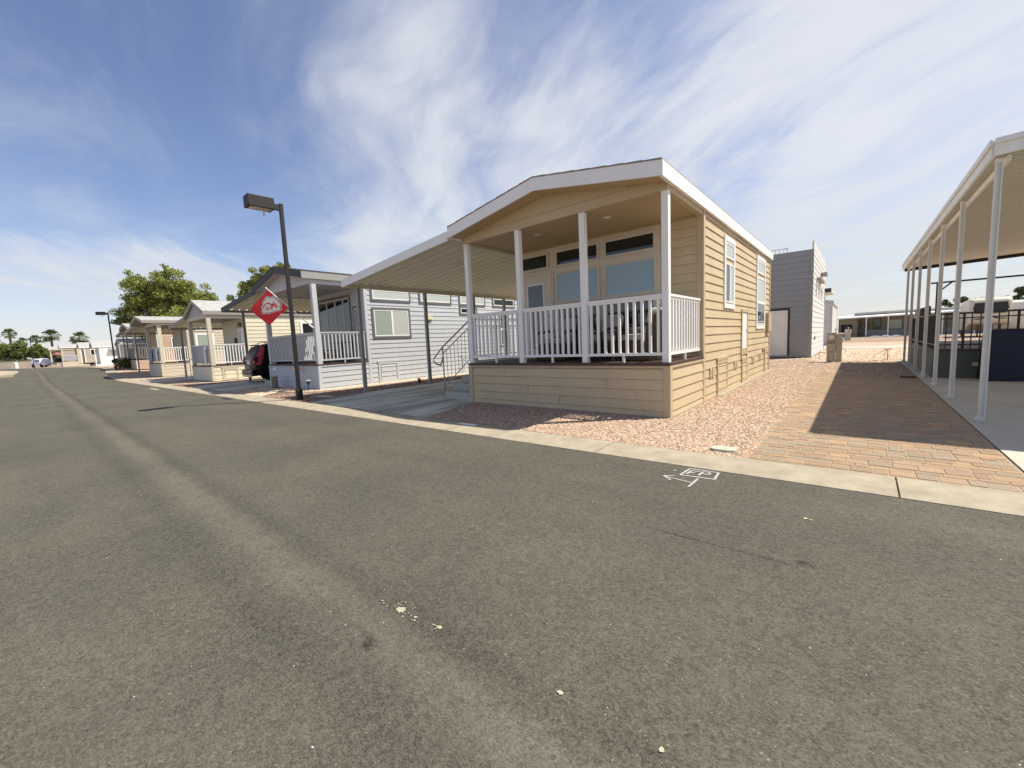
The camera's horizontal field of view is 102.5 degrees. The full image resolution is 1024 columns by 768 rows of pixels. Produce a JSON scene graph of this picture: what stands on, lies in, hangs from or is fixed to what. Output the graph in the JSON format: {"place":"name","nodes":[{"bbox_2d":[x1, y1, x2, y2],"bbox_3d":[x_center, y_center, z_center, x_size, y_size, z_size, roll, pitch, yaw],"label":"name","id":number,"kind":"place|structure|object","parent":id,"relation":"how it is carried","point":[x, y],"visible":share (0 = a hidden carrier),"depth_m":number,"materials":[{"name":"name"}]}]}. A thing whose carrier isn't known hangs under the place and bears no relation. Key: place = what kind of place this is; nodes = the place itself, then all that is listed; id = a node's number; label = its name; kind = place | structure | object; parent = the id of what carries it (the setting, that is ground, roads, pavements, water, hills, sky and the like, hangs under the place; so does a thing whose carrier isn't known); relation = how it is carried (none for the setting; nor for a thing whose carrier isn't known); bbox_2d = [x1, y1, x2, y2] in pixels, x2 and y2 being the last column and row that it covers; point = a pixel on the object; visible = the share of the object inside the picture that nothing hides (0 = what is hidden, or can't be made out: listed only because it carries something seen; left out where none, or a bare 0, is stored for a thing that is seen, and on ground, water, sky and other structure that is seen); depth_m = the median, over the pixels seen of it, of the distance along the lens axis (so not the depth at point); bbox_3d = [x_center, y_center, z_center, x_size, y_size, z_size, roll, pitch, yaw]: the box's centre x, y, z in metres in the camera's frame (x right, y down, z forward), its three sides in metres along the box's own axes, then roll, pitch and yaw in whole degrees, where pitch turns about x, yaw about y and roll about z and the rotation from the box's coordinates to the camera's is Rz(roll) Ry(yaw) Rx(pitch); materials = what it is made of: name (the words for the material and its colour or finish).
{"place":"outdoors","nodes":[
{"label":"outdoors","id":0,"kind":"place"},
{"bbox_2d":[140,376,193,382],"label":"driveway","id":1,"kind":"structure","parent":0,"point":[161,380],"depth_m":23.41,"materials":[{"name":"concrete"}]},
{"bbox_2d":[168,317,221,376],"bbox_3d":[-16.110,-2.512,27.152,4.020,3.439,9.327,2,8,40],"label":"patio awning","id":2,"kind":"object","parent":1,"relation":"on","point":[179,324],"visible":0.09,"depth_m":25.19,"materials":[{"name":"beige metal"}]},
{"bbox_2d":[189,379,269,391],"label":"driveway","id":3,"kind":"structure","parent":0,"point":[232,386],"depth_m":16.59,"materials":[{"name":"concrete"}]},
{"bbox_2d":[221,290,310,380],"bbox_3d":[-8.075,-2.320,20.566,4.120,3.679,9.627,2,8,40],"label":"patio awning","id":4,"kind":"object","parent":3,"relation":"on","point":[246,301],"visible":0.23,"depth_m":18.25,"materials":[{"name":"beige metal"}]},
{"bbox_2d":[242,342,314,379],"bbox_3d":[-9.940,-1.194,19.668,2.040,1.771,4.875,3,8,45],"label":"parked car","id":5,"kind":"object","parent":3,"relation":"on","point":[256,362],"visible":0.38,"depth_m":17.75,"materials":[{"name":"black paint"}]},
{"bbox_2d":[225,262,290,301],"bbox_3d":[-22.224,-6.012,36.324,6.020,9.098,2.754,-3,6,-1],"label":"shade tree","id":6,"kind":"object","parent":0,"point":[245,287],"visible":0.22,"depth_m":35.64,"materials":[{"name":"green plant"}]},
{"bbox_2d":[309,379,471,417],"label":"driveway","id":7,"kind":"structure","parent":0,"point":[425,400],"depth_m":9.75,"materials":[{"name":"concrete"}]},
{"bbox_2d":[433,319,518,399],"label":"concrete steps","id":8,"kind":"structure","parent":7,"relation":"on","point":[461,391],"depth_m":9.82,"materials":[{"name":"concrete"}]},
{"bbox_2d":[35,329,981,497],"bbox_3d":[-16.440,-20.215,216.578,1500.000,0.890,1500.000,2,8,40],"label":"ground","id":9,"kind":"structure","parent":0,"point":[135,374],"depth_m":28.40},
{"bbox_2d":[0,342,9,360],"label":"mesquite tree","id":10,"kind":"object","parent":9,"relation":"on","point":[3,354],"visible":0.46,"depth_m":85.91,"materials":[{"name":"green plant"}]},
{"bbox_2d":[0,328,17,346],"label":"fan palm","id":11,"kind":"object","parent":9,"relation":"on","point":[8,331],"visible":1,"depth_m":99.87,"materials":[{"name":"green plant"}]},
{"bbox_2d":[0,340,32,360],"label":"mesquite tree","id":12,"kind":"object","parent":9,"relation":"on","point":[15,350],"visible":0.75,"depth_m":85.80,"materials":[{"name":"green plant"}]},
{"bbox_2d":[0,358,39,361],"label":"clipped hedge","id":13,"kind":"object","parent":9,"relation":"on","point":[17,360],"visible":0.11,"depth_m":82.45,"materials":[{"name":"green plant"}]},
{"bbox_2d":[0,361,47,368],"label":"block wall","id":14,"kind":"structure","parent":9,"relation":"on","point":[10,364],"depth_m":80.95,"materials":[{"name":"beige concrete"}]},
{"bbox_2d":[20,343,48,358],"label":"mesquite tree","id":15,"kind":"object","parent":9,"relation":"on","point":[38,351],"visible":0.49,"depth_m":86.48,"materials":[{"name":"green plant"}]},
{"bbox_2d":[30,335,41,343],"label":"fan palm","id":16,"kind":"object","parent":9,"relation":"on","point":[35,340],"visible":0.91,"depth_m":99.78,"materials":[{"name":"green plant"}]},
{"bbox_2d":[30,358,54,367],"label":"parked car","id":17,"kind":"object","parent":9,"relation":"on","point":[43,362],"visible":0.88,"depth_m":79.36,"materials":[{"name":"white paint"}]},
{"bbox_2d":[40,351,60,359],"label":"mesquite tree","id":18,"kind":"object","parent":9,"relation":"on","point":[46,354],"visible":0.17,"depth_m":85.74,"materials":[{"name":"green plant"}]},
{"bbox_2d":[39,329,61,346],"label":"fan palm","id":19,"kind":"object","parent":9,"relation":"on","point":[50,339],"visible":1,"depth_m":99.53,"materials":[{"name":"green plant"}]},
{"bbox_2d":[47,347,75,366],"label":"park home","id":20,"kind":"object","parent":9,"relation":"on","point":[65,352],"visible":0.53,"depth_m":78.35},
{"bbox_2d":[58,344,89,366],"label":"park home","id":21,"kind":"object","parent":9,"relation":"on","point":[65,362],"visible":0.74,"depth_m":74.06,"materials":[{"name":"beige"}]},
{"bbox_2d":[69,331,89,343],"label":"fan palm","id":22,"kind":"object","parent":9,"relation":"on","point":[79,335],"visible":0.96,"depth_m":99.87,"materials":[{"name":"green plant"}]},
{"bbox_2d":[76,342,97,365],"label":"park home","id":23,"kind":"object","parent":9,"relation":"on","point":[88,355],"visible":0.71,"depth_m":68.69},
{"bbox_2d":[89,340,116,365],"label":"park home","id":24,"kind":"object","parent":9,"relation":"on","point":[104,352],"visible":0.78,"depth_m":63.08,"materials":[{"name":"white paint"}]},
{"bbox_2d":[95,312,115,368],"bbox_3d":[-35.581,-3.784,36.089,0.850,5.040,0.340,-5,6,-22],"label":"street lamp","id":25,"kind":"object","parent":9,"relation":"on","point":[102,313],"visible":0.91,"depth_m":36.06,"materials":[{"name":"metal"}]},
{"bbox_2d":[113,356,146,369],"bbox_3d":[-34.163,-1.922,37.130,1.290,1.155,2.893,1,7,32],"label":"flowering bush","id":26,"kind":"object","parent":9,"relation":"on","point":[125,362],"visible":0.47,"depth_m":36.37,"materials":[{"name":"green plant"}]},
{"bbox_2d":[116,332,145,357],"bbox_3d":[-33.673,-3.581,41.408,3.620,3.479,8.427,2,8,40],"label":"patio awning","id":27,"kind":"object","parent":9,"relation":"on","point":[120,334],"visible":0.13,"depth_m":39.60,"materials":[{"name":"beige metal"}]},
{"bbox_2d":[114,338,148,363],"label":"park home","id":28,"kind":"object","parent":9,"relation":"on","point":[140,342],"visible":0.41,"depth_m":43.64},
{"bbox_2d":[119,324,175,368],"bbox_3d":[-29.965,-3.822,39.732,4.152,3.964,10.982,2,8,40],"label":"park home","id":29,"kind":"object","parent":9,"relation":"on","point":[167,339],"visible":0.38,"depth_m":36.09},
{"bbox_2d":[125,327,171,372],"bbox_3d":[-25.480,-2.981,34.391,4.220,3.739,9.327,2,8,40],"label":"patio awning","id":30,"kind":"object","parent":9,"relation":"on","point":[135,330],"visible":0.12,"depth_m":32.42,"materials":[{"name":"beige metal"}]},
{"bbox_2d":[108,263,218,338],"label":"shade tree","id":31,"kind":"object","parent":9,"relation":"on","point":[161,294],"visible":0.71,"depth_m":43.84,"materials":[{"name":"green plant"}]},
{"bbox_2d":[130,316,225,376],"bbox_3d":[-21.566,-3.158,32.419,4.292,4.140,11.882,2,8,40],"label":"park home","id":32,"kind":"object","parent":9,"relation":"on","point":[163,368],"visible":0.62,"depth_m":28.49,"materials":[{"name":"beige"}]},
{"bbox_2d":[195,333,214,346],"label":"window","id":33,"kind":"structure","parent":32,"relation":"in","point":[201,338],"depth_m":28.97,"materials":[{"name":"white glass"}]},
{"bbox_2d":[175,378,262,386],"bbox_3d":[-11.040,-0.559,22.791,2.750,0.001,11.950,2,8,40],"label":"gravel strip","id":34,"kind":"object","parent":9,"relation":"on","point":[189,385],"visible":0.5,"depth_m":18.93,"materials":[{"name":"brown gravel"}]},
{"bbox_2d":[183,300,312,380],"bbox_3d":[-12.626,-2.824,25.346,3.632,4.114,11.252,2,8,40],"label":"park home","id":35,"kind":"object","parent":9,"relation":"on","point":[208,313],"visible":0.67,"depth_m":21.48,"materials":[{"name":"beige wood"}]},
{"bbox_2d":[237,328,245,362],"bbox_3d":[-14.224,-2.010,21.683,0.900,1.850,0.039,2,8,40],"label":"door","id":36,"kind":"structure","parent":35,"relation":"in","point":[240,330],"depth_m":21.67,"materials":[{"name":"white paint"}]},
{"bbox_2d":[300,322,312,338],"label":"window","id":37,"kind":"structure","parent":35,"relation":"in","point":[305,328],"depth_m":23.55,"materials":[{"name":"white paint"}]},
{"bbox_2d":[230,372,468,396],"bbox_3d":[-4.563,-0.368,18.076,4.940,0.001,12.860,2,8,40],"label":"gravel strip","id":38,"kind":"object","parent":9,"relation":"on","point":[373,385],"visible":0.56,"depth_m":14.83,"materials":[{"name":"gravel"}]},
{"bbox_2d":[271,376,278,387],"bbox_3d":[-8.458,-0.057,14.669,0.350,0.420,0.179,2,8,40],"label":"utility box","id":39,"kind":"object","parent":38,"relation":"on","point":[274,379],"visible":0.95,"depth_m":14.57,"materials":[{"name":"grey metal"}]},
{"bbox_2d":[232,375,449,395],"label":"loose gravel","id":40,"kind":"structure","parent":38,"relation":"on","point":[262,391],"depth_m":13.94,"materials":[{"name":"beige gravel"}]},
{"bbox_2d":[252,266,516,389],"bbox_3d":[-4.390,-2.535,18.525,4.186,4.190,11.432,2,8,40],"label":"park home","id":41,"kind":"object","parent":38,"relation":"on","point":[393,322],"visible":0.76,"depth_m":15.29,"materials":[{"name":"grey"}]},
{"bbox_2d":[251,287,314,328],"bbox_3d":[-7.622,-2.419,13.339,2.617,1.399,0.452,-1,6,19],"label":"flag","id":42,"kind":"object","parent":41,"relation":"attached to","point":[269,307],"visible":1,"depth_m":13.41,"materials":[{"name":"red fabric"}]},
{"bbox_2d":[317,294,354,360],"bbox_3d":[-6.845,-2.105,15.912,2.570,2.410,0.042,2,8,40],"label":"sliding door","id":43,"kind":"structure","parent":41,"relation":"in","point":[334,316],"depth_m":15.76,"materials":[{"name":"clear glass"}]},
{"bbox_2d":[352,306,358,335],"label":"window","id":44,"kind":"structure","parent":41,"relation":"in","point":[354,308],"depth_m":14.86,"materials":[{"name":"grey glass"}]},
{"bbox_2d":[369,289,410,302],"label":"window","id":45,"kind":"structure","parent":41,"relation":"in","point":[375,295],"depth_m":15.17,"materials":[{"name":"grey glass"}]},
{"bbox_2d":[371,307,411,338],"bbox_3d":[-4.462,-2.265,15.297,0.042,1.120,1.650,2,8,40],"label":"window","id":46,"kind":"structure","parent":41,"relation":"in","point":[386,322],"depth_m":15.25,"materials":[{"name":"white glass"}]},
{"bbox_2d":[418,293,451,304],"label":"window","id":47,"kind":"structure","parent":41,"relation":"in","point":[436,299],"depth_m":16.86,"materials":[{"name":"white glass"}]},
{"bbox_2d":[459,306,476,314],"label":"window","id":48,"kind":"structure","parent":41,"relation":"in","point":[462,309],"depth_m":18.02,"materials":[{"name":"grey glass"}]},
{"bbox_2d":[458,296,484,306],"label":"window","id":49,"kind":"structure","parent":41,"relation":"in","point":[479,302],"depth_m":18.58,"materials":[{"name":"white glass"}]},
{"bbox_2d":[492,299,514,307],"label":"window","id":50,"kind":"structure","parent":41,"relation":"in","point":[497,303],"depth_m":19.92,"materials":[{"name":"white glass"}]},
{"bbox_2d":[500,315,506,346],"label":"window","id":51,"kind":"structure","parent":41,"relation":"in","point":[500,315],"depth_m":20.00,"materials":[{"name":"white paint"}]},
{"bbox_2d":[262,374,467,402],"bbox_3d":[-2.829,-0.232,15.977,4.100,0.001,11.860,2,8,40],"label":"gravel strip","id":52,"kind":"object","parent":9,"relation":"on","point":[279,393],"visible":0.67,"depth_m":12.61,"materials":[{"name":"brown gravel"}]},
{"bbox_2d":[243,193,302,399],"bbox_3d":[-5.962,-2.052,10.357,0.340,5.040,0.850,3,8,42],"label":"street lamp","id":53,"kind":"object","parent":52,"relation":"on","point":[264,204],"visible":0.99,"depth_m":10.45,"materials":[{"name":"metal"}]},
{"bbox_2d":[16,367,1023,516],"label":"kerb","id":54,"kind":"structure","parent":9,"relation":"on","point":[991,500],"depth_m":3.98,"materials":[{"name":"concrete"}]},
{"bbox_2d":[427,359,827,458],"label":"gravel yard","id":55,"kind":"structure","parent":9,"relation":"on","point":[792,363],"depth_m":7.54,"materials":[{"name":"beige gravel"}]},
{"bbox_2d":[447,157,772,417],"bbox_3d":[3.519,-2.031,10.841,4.452,4.044,9.628,2,8,40],"label":"park home","id":56,"kind":"object","parent":55,"relation":"on","point":[635,242],"visible":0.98,"depth_m":7.75,"materials":[{"name":"beige paint"}]},
{"bbox_2d":[341,232,516,392],"bbox_3d":[0.131,-1.935,13.678,4.380,3.579,9.627,2,8,40],"label":"patio awning","id":57,"kind":"object","parent":56,"relation":"attached to","point":[434,265],"visible":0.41,"depth_m":11.59,"materials":[{"name":"beige metal"}]},
{"bbox_2d":[523,252,548,273],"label":"window","id":58,"kind":"structure","parent":56,"relation":"in","point":[539,262],"depth_m":9.66,"materials":[{"name":"black glass"}]},
{"bbox_2d":[523,270,554,357],"bbox_3d":[0.589,-1.616,9.795,0.985,2.002,0.082,2,8,40],"label":"door","id":59,"kind":"structure","parent":56,"relation":"in","point":[538,290],"depth_m":9.72,"materials":[{"name":"white paint"}]},
{"bbox_2d":[535,317,578,360],"bbox_3d":[1.023,-0.957,8.697,0.756,0.882,0.856,2,8,40],"label":"wicker armchair","id":60,"kind":"object","parent":56,"relation":"on","point":[560,344],"visible":0.53,"depth_m":8.54,"materials":[{"name":"grey wicker"}]},
{"bbox_2d":[554,242,599,267],"bbox_3d":[1.401,-2.807,8.969,1.105,0.370,0.042,2,8,40],"label":"window","id":61,"kind":"structure","parent":56,"relation":"in","point":[568,256],"depth_m":9.00,"materials":[{"name":"black glass"}]},
{"bbox_2d":[555,265,600,303],"bbox_3d":[1.430,-2.164,9.035,1.105,0.705,0.042,2,8,40],"label":"window","id":62,"kind":"structure","parent":56,"relation":"in","point":[567,283],"depth_m":9.07,"materials":[{"name":"blue glass"}]},
{"bbox_2d":[556,300,600,332],"bbox_3d":[1.462,-1.467,9.107,1.105,0.682,0.042,2,8,40],"label":"window","id":63,"kind":"structure","parent":56,"relation":"in","point":[594,307],"depth_m":8.93,"materials":[{"name":"black glass"}]},
{"bbox_2d":[578,314,629,359],"bbox_3d":[1.888,-0.954,8.294,0.857,0.882,0.756,-7,7,-35],"label":"wicker armchair","id":64,"kind":"object","parent":56,"relation":"on","point":[608,336],"visible":0.43,"depth_m":8.07,"materials":[{"name":"grey wicker"}]},
{"bbox_2d":[593,331,624,360],"bbox_3d":[1.732,-0.694,7.530,0.540,0.530,0.540,2,8,40],"label":"patio table","id":65,"kind":"object","parent":56,"relation":"on","point":[612,357],"visible":0.27,"depth_m":7.54,"materials":[{"name":"plastic"}]},
{"bbox_2d":[603,230,656,258],"bbox_3d":[2.327,-2.769,8.194,1.102,0.370,0.042,2,8,40],"label":"window","id":66,"kind":"structure","parent":56,"relation":"in","point":[646,241],"depth_m":8.16,"materials":[{"name":"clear glass"}]},
{"bbox_2d":[603,255,656,298],"bbox_3d":[2.356,-2.126,8.260,1.102,0.705,0.042,2,8,40],"label":"window","id":67,"kind":"structure","parent":56,"relation":"in","point":[633,277],"depth_m":8.23,"materials":[{"name":"blue glass"}]},
{"bbox_2d":[604,293,656,329],"bbox_3d":[2.388,-1.429,8.332,1.102,0.682,0.042,2,8,40],"label":"window","id":68,"kind":"structure","parent":56,"relation":"in","point":[654,302],"depth_m":8.28,"materials":[{"name":"glass"}]},
{"bbox_2d":[615,308,661,360],"bbox_3d":[2.369,-0.862,7.178,0.756,0.882,0.857,-7,7,-35],"label":"wicker armchair","id":69,"kind":"object","parent":56,"relation":"on","point":[646,340],"visible":0.41,"depth_m":6.96,"materials":[{"name":"brown wicker"}]},
{"bbox_2d":[723,234,735,308],"bbox_3d":[4.693,-2.384,8.880,0.042,1.490,0.930,2,8,40],"label":"window","id":70,"kind":"structure","parent":56,"relation":"in","point":[729,246],"depth_m":8.84,"materials":[{"name":"white paint"}]},
{"bbox_2d":[740,309,748,358],"bbox_3d":[5.780,-1.244,10.229,0.044,1.200,0.710,2,8,40],"label":"storage door","id":71,"kind":"structure","parent":56,"relation":"in","point":[744,316],"depth_m":10.19,"materials":[{"name":"beige paint"}]},
{"bbox_2d":[755,255,765,328],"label":"window","id":72,"kind":"structure","parent":56,"relation":"in","point":[761,263],"depth_m":11.71,"materials":[{"name":"white paint"}]},
{"bbox_2d":[711,445,736,452],"bbox_3d":[2.288,0.709,4.444,0.250,0.044,0.170,2,8,40],"label":"utility cover","id":73,"kind":"object","parent":55,"relation":"on","point":[724,449],"visible":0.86,"depth_m":4.41,"materials":[{"name":"beige concrete"}]},
{"bbox_2d":[716,369,773,395],"bbox_3d":[6.257,-0.102,10.744,0.110,0.042,6.600,2,8,40],"label":"footing strip","id":74,"kind":"object","parent":9,"relation":"on","point":[740,384],"visible":0.57,"depth_m":9.97,"materials":[{"name":"concrete"}]},
{"bbox_2d":[769,241,827,356],"bbox_3d":[14.020,-4.160,22.229,4.700,5.000,7.920,2,8,40],"label":"loft home","id":75,"kind":"object","parent":9,"relation":"on","point":[797,296],"visible":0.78,"depth_m":18.49,"materials":[{"name":"wood"}]},
{"bbox_2d":[769,308,789,355],"bbox_3d":[11.979,-2.382,19.005,1.420,2.130,0.021,2,8,40],"label":"door","id":76,"kind":"structure","parent":75,"relation":"in","point":[780,320],"depth_m":18.79,"materials":[{"name":"white paint"}]},
{"bbox_2d":[824,300,837,344],"bbox_3d":[25.631,-5.377,35.901,4.152,3.714,9.232,2,8,40],"label":"park home","id":77,"kind":"object","parent":9,"relation":"on","point":[830,319],"visible":0.23,"depth_m":31.42,"materials":[{"name":"grey"}]},
{"bbox_2d":[769,348,907,376],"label":"loose gravel","id":78,"kind":"structure","parent":9,"relation":"on","point":[870,355],"depth_m":16.99,"materials":[{"name":"beige gravel"}]},
{"bbox_2d":[819,361,917,378],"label":"gravel yard","id":79,"kind":"structure","parent":9,"relation":"on","point":[843,368],"depth_m":11.74,"materials":[{"name":"brown gravel"}]},
{"bbox_2d":[826,328,844,361],"bbox_3d":[11.942,-1.441,15.193,0.522,1.223,0.345,2,8,40],"label":"utility pedestal","id":80,"kind":"object","parent":79,"relation":"on","point":[835,340],"visible":1,"depth_m":15.12,"materials":[{"name":"paint"}]},
{"bbox_2d":[742,377,1023,492],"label":"paver driveway","id":81,"kind":"structure","parent":9,"relation":"on","point":[943,458],"depth_m":4.69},
{"bbox_2d":[843,334,982,341],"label":"gravel lot","id":82,"kind":"structure","parent":9,"relation":"on","point":[875,339],"depth_m":44.85,"materials":[{"name":"beige gravel"}]},
{"bbox_2d":[845,327,851,340],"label":"utility pedestal","id":83,"kind":"object","parent":82,"relation":"on","point":[848,332],"visible":0.98,"depth_m":46.87,"materials":[{"name":"paint"}]},
{"bbox_2d":[959,296,1012,336],"bbox_3d":[48.044,-6.851,41.887,2.720,3.950,10.030,3,8,44],"label":"camper trailer","id":84,"kind":"object","parent":82,"relation":"on","point":[1000,303],"visible":0.48,"depth_m":38.76,"materials":[{"name":"white metal"}]},
{"bbox_2d":[992,300,1023,328],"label":"camper trailer","id":85,"kind":"object","parent":82,"relation":"on","point":[1017,304],"visible":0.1,"depth_m":38.13,"materials":[{"name":"white metal"}]},
{"bbox_2d":[837,307,992,336],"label":"carport home","id":86,"kind":"object","parent":9,"relation":"on","point":[879,323],"visible":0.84,"depth_m":62.45,"materials":[{"name":"white paint"}]},
{"bbox_2d":[841,324,851,336],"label":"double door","id":87,"kind":"structure","parent":86,"relation":"in","point":[843,327],"depth_m":64.48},
{"bbox_2d":[873,318,880,328],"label":"window","id":88,"kind":"structure","parent":86,"relation":"in","point":[876,321],"depth_m":63.32,"materials":[{"name":"grey glass"}]},
{"bbox_2d":[890,319,901,328],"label":"window","id":89,"kind":"structure","parent":86,"relation":"in","point":[893,323],"depth_m":61.98,"materials":[{"name":"grey glass"}]},
{"bbox_2d":[942,296,975,306],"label":"shade tree","id":90,"kind":"object","parent":9,"relation":"on","point":[945,302],"visible":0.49,"depth_m":80.33,"materials":[{"name":"green plant"}]},
{"bbox_2d":[899,360,1023,472],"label":"carport slab","id":91,"kind":"structure","parent":9,"relation":"on","point":[1000,429],"depth_m":5.98,"materials":[{"name":"concrete"}]},
{"bbox_2d":[901,131,1023,421],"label":"carport","id":92,"kind":"object","parent":91,"relation":"on","point":[979,217],"visible":1,"depth_m":7.00,"materials":[{"name":"metal"}]},
{"bbox_2d":[910,309,1023,377],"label":"raised deck","id":93,"kind":"structure","parent":91,"relation":"on","point":[967,357],"depth_m":9.35,"materials":[{"name":"paint"}]},
{"bbox_2d":[931,274,1023,313],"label":"canopy frame","id":94,"kind":"object","parent":93,"relation":"on","point":[949,282],"visible":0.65,"depth_m":10.35,"materials":[{"name":"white metal"}]},
{"bbox_2d":[976,328,1023,381],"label":"covered grill","id":95,"kind":"object","parent":91,"relation":"on","point":[1006,361],"visible":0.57,"depth_m":8.38,"materials":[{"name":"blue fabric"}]},
{"bbox_2d":[1001,286,1023,299],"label":"shade tree","id":96,"kind":"object","parent":9,"relation":"on","point":[1019,291],"visible":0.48,"depth_m":79.12,"materials":[{"name":"green plant"}]},
{"bbox_2d":[0,367,1023,767],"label":"road","id":97,"kind":"structure","parent":0,"point":[182,573],"depth_m":2.02,"materials":[{"name":"grey asphalt"}]},
{"bbox_2d":[0,371,18,377],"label":"kerbed island","id":98,"kind":"structure","parent":97,"relation":"on","point":[3,374],"depth_m":35.12,"materials":[{"name":"concrete"}]},
{"bbox_2d":[381,600,663,751],"bbox_3d":[-0.105,1.120,1.675,1.406,0.002,0.096,2,7,38],"label":"paint splatter","id":99,"kind":"object","parent":97,"relation":"on","point":[402,609],"visible":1,"depth_m":1.92,"materials":[{"name":"white paint"}]},
{"bbox_2d":[72,442,1019,764],"bbox_3d":[-1.988,0.943,4.253,10.071,0.008,3.878,2,8,40],"label":"road grit","id":100,"kind":"object","parent":97,"relation":"on","point":[538,612],"visible":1,"depth_m":1.92,"materials":[{"name":"stone"}]},
{"bbox_2d":[664,468,719,486],"bbox_3d":[1.598,0.835,3.702,0.414,0.001,0.521,2,8,40],"label":"street marking","id":101,"kind":"object","parent":97,"relation":"on","point":[699,474],"visible":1,"depth_m":3.75,"materials":[{"name":"white paint"}]},
{"bbox_2d":[0,0,1023,359],"label":"sky","id":102,"kind":"structure","parent":0,"point":[134,134],"materials":[{"name":"blue"}]},
{"bbox_2d":[824,345,907,348],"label":"road","id":103,"kind":"structure","parent":0,"point":[880,346],"depth_m":24.91,"materials":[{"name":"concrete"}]},
{"bbox_2d":[823,288,833,348],"bbox_3d":[18.625,-3.973,25.668,2.120,3.510,3.230,2,8,40],"label":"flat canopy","id":104,"kind":"object","parent":103,"relation":"on","point":[829,291],"visible":0.36,"depth_m":24.84,"materials":[{"name":"white metal"}]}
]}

